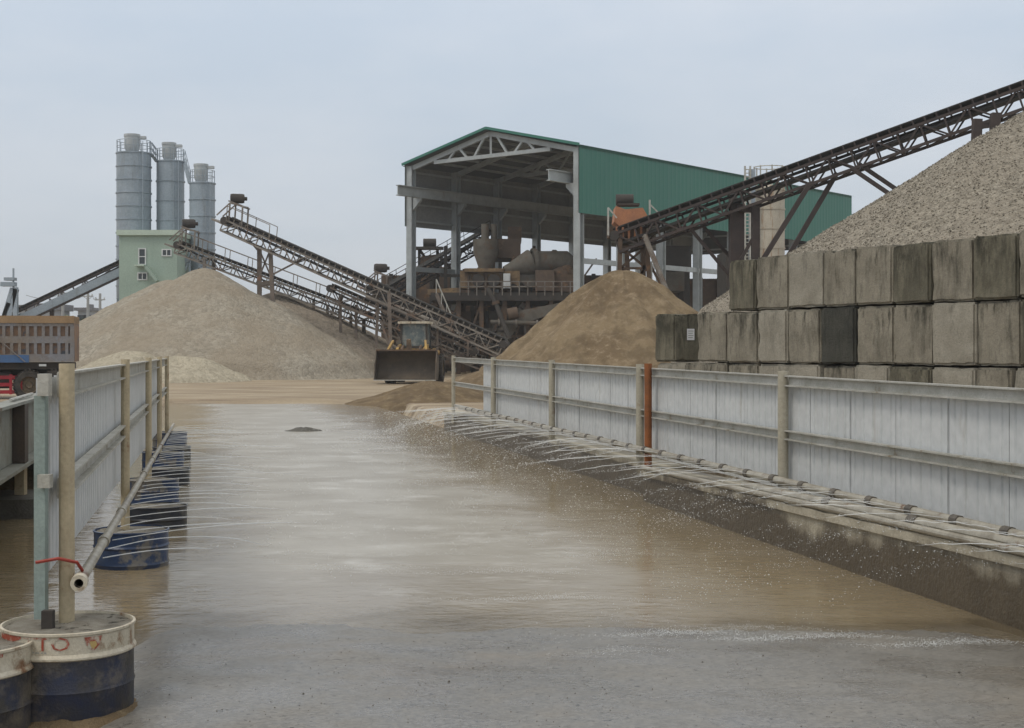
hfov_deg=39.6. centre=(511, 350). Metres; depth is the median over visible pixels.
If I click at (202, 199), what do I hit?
cement silo
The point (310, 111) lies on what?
sky
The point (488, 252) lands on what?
industrial tank
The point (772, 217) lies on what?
rusty silo
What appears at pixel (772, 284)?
concrete block
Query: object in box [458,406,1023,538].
spray pipe
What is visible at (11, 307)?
conveyor tower
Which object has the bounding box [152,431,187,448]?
barrel
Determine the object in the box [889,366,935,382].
concrete block
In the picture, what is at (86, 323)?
gravel pile
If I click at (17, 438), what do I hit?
fence
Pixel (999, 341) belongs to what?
concrete block
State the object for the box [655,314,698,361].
concrete block
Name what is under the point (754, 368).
concrete block
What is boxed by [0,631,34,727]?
barrel
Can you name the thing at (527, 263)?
rotary drum
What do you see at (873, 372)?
concrete block
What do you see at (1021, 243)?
concrete block
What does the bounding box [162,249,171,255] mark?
window
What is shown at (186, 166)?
catwalk
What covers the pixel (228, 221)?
belt conveyor
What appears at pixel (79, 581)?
spray pipe
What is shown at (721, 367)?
concrete block
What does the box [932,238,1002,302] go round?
concrete block
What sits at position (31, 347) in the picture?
dump truck
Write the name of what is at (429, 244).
drive tower
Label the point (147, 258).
batching building
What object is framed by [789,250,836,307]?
concrete block
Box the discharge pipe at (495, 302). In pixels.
[486,287,511,339]
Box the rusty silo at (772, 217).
[753,164,784,256]
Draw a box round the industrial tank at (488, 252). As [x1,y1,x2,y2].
[473,224,521,267]
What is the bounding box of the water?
[0,403,1023,639]
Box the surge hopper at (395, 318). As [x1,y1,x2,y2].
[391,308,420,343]
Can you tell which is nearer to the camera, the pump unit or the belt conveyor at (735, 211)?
the belt conveyor at (735, 211)
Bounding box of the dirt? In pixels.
[28,698,138,727]
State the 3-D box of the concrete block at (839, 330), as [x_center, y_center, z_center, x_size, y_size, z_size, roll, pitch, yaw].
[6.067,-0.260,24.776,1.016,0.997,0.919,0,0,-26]
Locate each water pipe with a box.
[640,465,1023,555]
[741,481,1023,547]
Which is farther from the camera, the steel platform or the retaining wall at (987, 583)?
the steel platform
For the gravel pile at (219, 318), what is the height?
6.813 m
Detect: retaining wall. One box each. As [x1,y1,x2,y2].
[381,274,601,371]
[443,410,1023,637]
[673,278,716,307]
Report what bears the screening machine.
on the steel platform
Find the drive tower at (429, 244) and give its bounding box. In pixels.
[416,239,450,274]
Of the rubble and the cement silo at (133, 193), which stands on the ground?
the cement silo at (133, 193)
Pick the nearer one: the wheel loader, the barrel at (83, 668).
the barrel at (83, 668)
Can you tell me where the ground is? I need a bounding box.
[0,371,777,487]
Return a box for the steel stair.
[435,279,457,344]
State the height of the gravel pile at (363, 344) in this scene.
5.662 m
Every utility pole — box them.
[57,293,63,315]
[83,293,92,317]
[95,293,104,310]
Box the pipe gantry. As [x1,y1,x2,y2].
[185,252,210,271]
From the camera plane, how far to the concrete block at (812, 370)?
25.54 m
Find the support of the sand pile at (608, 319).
on the ground
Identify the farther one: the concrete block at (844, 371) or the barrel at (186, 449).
the concrete block at (844, 371)
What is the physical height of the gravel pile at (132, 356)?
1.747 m
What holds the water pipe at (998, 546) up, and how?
on the retaining wall at (987, 583)
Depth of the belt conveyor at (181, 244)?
93.34 m
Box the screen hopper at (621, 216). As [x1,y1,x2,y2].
[607,194,668,288]
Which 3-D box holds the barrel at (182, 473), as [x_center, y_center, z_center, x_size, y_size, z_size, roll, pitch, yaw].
[-4.451,2.000,18.300,0.598,0.980,0.598,0,0,31]
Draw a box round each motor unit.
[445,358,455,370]
[509,283,524,292]
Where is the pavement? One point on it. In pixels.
(773, 693)
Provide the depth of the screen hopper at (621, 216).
65.05 m
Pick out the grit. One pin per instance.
(594, 666)
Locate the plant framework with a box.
[440,246,596,372]
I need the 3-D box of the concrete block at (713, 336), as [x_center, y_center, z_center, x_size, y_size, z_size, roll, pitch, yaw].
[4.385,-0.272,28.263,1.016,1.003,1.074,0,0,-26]
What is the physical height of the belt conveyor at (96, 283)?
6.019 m
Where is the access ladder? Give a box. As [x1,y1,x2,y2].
[744,166,754,259]
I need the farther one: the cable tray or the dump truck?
the cable tray
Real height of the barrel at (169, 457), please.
0.980 m
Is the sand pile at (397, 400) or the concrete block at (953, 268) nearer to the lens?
the concrete block at (953, 268)
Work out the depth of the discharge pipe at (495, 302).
95.62 m
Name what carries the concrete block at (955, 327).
on the concrete block at (957, 375)
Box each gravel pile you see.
[75,268,373,379]
[77,351,156,368]
[79,280,172,333]
[162,356,252,382]
[262,292,396,362]
[671,111,1023,366]
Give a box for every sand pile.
[345,381,482,414]
[445,370,482,384]
[479,270,697,370]
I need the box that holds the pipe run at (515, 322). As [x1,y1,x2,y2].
[490,319,538,348]
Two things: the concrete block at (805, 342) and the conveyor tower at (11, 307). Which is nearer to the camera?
the concrete block at (805, 342)
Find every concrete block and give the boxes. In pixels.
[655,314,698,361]
[658,362,710,369]
[690,362,732,371]
[697,311,738,361]
[727,311,763,362]
[729,259,763,310]
[729,363,794,373]
[756,255,822,309]
[758,309,792,362]
[760,364,860,376]
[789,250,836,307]
[789,309,822,363]
[821,306,864,363]
[824,365,855,378]
[825,249,890,306]
[854,365,919,380]
[856,245,923,304]
[857,305,898,364]
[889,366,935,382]
[893,242,935,304]
[894,304,947,365]
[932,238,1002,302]
[932,302,980,365]
[933,367,1003,385]
[974,233,1023,300]
[976,367,1021,387]
[978,299,1023,365]
[1015,367,1023,387]
[1019,230,1023,296]
[1020,300,1023,365]
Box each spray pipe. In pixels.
[35,423,174,591]
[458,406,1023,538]
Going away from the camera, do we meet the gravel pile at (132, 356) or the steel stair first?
the gravel pile at (132, 356)
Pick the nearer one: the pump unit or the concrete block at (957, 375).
the concrete block at (957, 375)
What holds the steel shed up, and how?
on the ground
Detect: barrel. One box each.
[0,610,135,721]
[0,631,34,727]
[93,524,169,570]
[130,476,179,503]
[130,502,187,528]
[141,450,183,470]
[143,466,189,485]
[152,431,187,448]
[153,445,190,459]
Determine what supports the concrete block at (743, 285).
on the concrete block at (743, 336)
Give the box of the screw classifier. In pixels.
[507,303,558,320]
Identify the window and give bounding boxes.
[137,272,147,279]
[138,248,145,264]
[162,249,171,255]
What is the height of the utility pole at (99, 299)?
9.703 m
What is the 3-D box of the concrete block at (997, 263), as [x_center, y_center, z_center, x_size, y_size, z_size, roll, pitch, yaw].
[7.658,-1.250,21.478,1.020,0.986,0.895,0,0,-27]
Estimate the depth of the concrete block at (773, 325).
26.17 m
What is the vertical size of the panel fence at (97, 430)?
1.460 m
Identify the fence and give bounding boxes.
[0,393,35,519]
[34,356,168,628]
[452,355,1023,530]
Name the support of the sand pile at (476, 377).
on the ground
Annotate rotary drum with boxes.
[503,248,572,287]
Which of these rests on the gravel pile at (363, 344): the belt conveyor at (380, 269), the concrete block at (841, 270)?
the belt conveyor at (380, 269)
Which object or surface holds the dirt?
on the pavement
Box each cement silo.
[115,133,151,301]
[156,142,184,230]
[189,163,215,270]
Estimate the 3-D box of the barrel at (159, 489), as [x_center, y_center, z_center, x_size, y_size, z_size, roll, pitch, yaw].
[-4.095,1.950,16.200,0.598,0.980,0.598,0,0,-7]
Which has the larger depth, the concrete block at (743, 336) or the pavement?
the concrete block at (743, 336)
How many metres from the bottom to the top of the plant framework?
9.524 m
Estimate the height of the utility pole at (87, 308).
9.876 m
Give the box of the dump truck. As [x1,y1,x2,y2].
[0,316,78,395]
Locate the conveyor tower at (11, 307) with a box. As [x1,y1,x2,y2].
[0,268,18,315]
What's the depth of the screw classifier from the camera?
97.00 m
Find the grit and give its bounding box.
[135,624,1022,726]
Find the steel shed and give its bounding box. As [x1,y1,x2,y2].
[396,127,851,371]
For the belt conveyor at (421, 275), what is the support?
attached to the steel shed
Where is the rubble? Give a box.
[285,427,321,431]
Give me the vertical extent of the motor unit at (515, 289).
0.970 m
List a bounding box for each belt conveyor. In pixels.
[19,260,118,315]
[164,219,486,369]
[211,194,509,354]
[325,283,477,357]
[358,264,505,363]
[372,221,490,301]
[609,80,1023,285]
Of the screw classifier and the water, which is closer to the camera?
the water
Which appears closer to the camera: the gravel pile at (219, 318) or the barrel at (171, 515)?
the barrel at (171, 515)
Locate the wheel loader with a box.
[373,321,444,382]
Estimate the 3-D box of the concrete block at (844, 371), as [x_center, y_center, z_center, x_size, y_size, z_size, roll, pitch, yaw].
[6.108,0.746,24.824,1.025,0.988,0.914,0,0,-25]
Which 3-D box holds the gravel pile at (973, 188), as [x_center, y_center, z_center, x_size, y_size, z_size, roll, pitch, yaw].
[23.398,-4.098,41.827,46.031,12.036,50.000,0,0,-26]
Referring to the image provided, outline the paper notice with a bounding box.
[687,329,693,339]
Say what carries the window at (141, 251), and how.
in the batching building at (147, 258)
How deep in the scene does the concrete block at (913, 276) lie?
22.88 m
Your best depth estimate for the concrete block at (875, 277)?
23.70 m
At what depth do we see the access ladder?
82.96 m
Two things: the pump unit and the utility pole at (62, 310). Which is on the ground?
the utility pole at (62, 310)
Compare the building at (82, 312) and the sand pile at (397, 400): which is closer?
the sand pile at (397, 400)
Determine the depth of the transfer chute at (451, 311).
97.35 m
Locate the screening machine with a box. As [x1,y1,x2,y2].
[427,268,519,295]
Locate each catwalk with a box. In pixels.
[149,141,156,161]
[183,149,190,183]
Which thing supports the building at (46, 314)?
on the ground
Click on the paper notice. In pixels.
(690, 334)
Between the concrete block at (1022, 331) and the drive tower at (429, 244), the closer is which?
the concrete block at (1022, 331)
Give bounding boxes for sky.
[0,0,1023,336]
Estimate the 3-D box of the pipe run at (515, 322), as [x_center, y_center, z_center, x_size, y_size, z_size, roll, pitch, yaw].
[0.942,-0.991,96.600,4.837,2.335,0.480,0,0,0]
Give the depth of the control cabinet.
97.96 m
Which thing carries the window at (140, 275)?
in the batching building at (147, 258)
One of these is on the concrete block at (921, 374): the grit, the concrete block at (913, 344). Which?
the concrete block at (913, 344)
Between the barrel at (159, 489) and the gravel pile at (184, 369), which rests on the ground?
the gravel pile at (184, 369)
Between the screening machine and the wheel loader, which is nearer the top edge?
the screening machine
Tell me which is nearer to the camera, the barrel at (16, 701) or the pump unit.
the barrel at (16, 701)
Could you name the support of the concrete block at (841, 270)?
on the concrete block at (839, 330)
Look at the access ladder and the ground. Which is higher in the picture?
the access ladder
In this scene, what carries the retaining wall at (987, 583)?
on the ground
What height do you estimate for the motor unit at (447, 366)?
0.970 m
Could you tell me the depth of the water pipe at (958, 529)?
10.42 m
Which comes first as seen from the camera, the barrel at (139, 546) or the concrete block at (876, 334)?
the barrel at (139, 546)
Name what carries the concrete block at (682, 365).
on the ground
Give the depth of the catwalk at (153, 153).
121.29 m
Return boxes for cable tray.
[394,305,486,356]
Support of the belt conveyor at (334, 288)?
on the gravel pile at (363, 344)
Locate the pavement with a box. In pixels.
[101,623,1023,727]
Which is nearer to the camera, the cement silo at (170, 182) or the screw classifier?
the screw classifier
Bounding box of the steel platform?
[431,281,572,373]
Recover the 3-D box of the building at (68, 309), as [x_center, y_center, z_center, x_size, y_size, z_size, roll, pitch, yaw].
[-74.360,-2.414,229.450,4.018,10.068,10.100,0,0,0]
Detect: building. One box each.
[19,305,55,315]
[39,303,73,315]
[74,304,101,319]
[116,230,190,299]
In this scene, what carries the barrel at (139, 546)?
in the water
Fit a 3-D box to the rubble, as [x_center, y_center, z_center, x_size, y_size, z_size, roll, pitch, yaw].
[-4.467,1.705,30.400,1.040,0.151,0.680,0,0,0]
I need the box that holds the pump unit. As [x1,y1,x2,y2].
[535,264,572,292]
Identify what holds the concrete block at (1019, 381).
on the ground
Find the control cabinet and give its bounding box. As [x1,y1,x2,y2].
[503,273,509,288]
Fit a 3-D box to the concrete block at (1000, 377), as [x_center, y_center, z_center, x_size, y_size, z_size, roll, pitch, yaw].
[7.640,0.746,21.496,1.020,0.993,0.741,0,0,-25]
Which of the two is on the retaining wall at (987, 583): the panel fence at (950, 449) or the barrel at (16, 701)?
the panel fence at (950, 449)

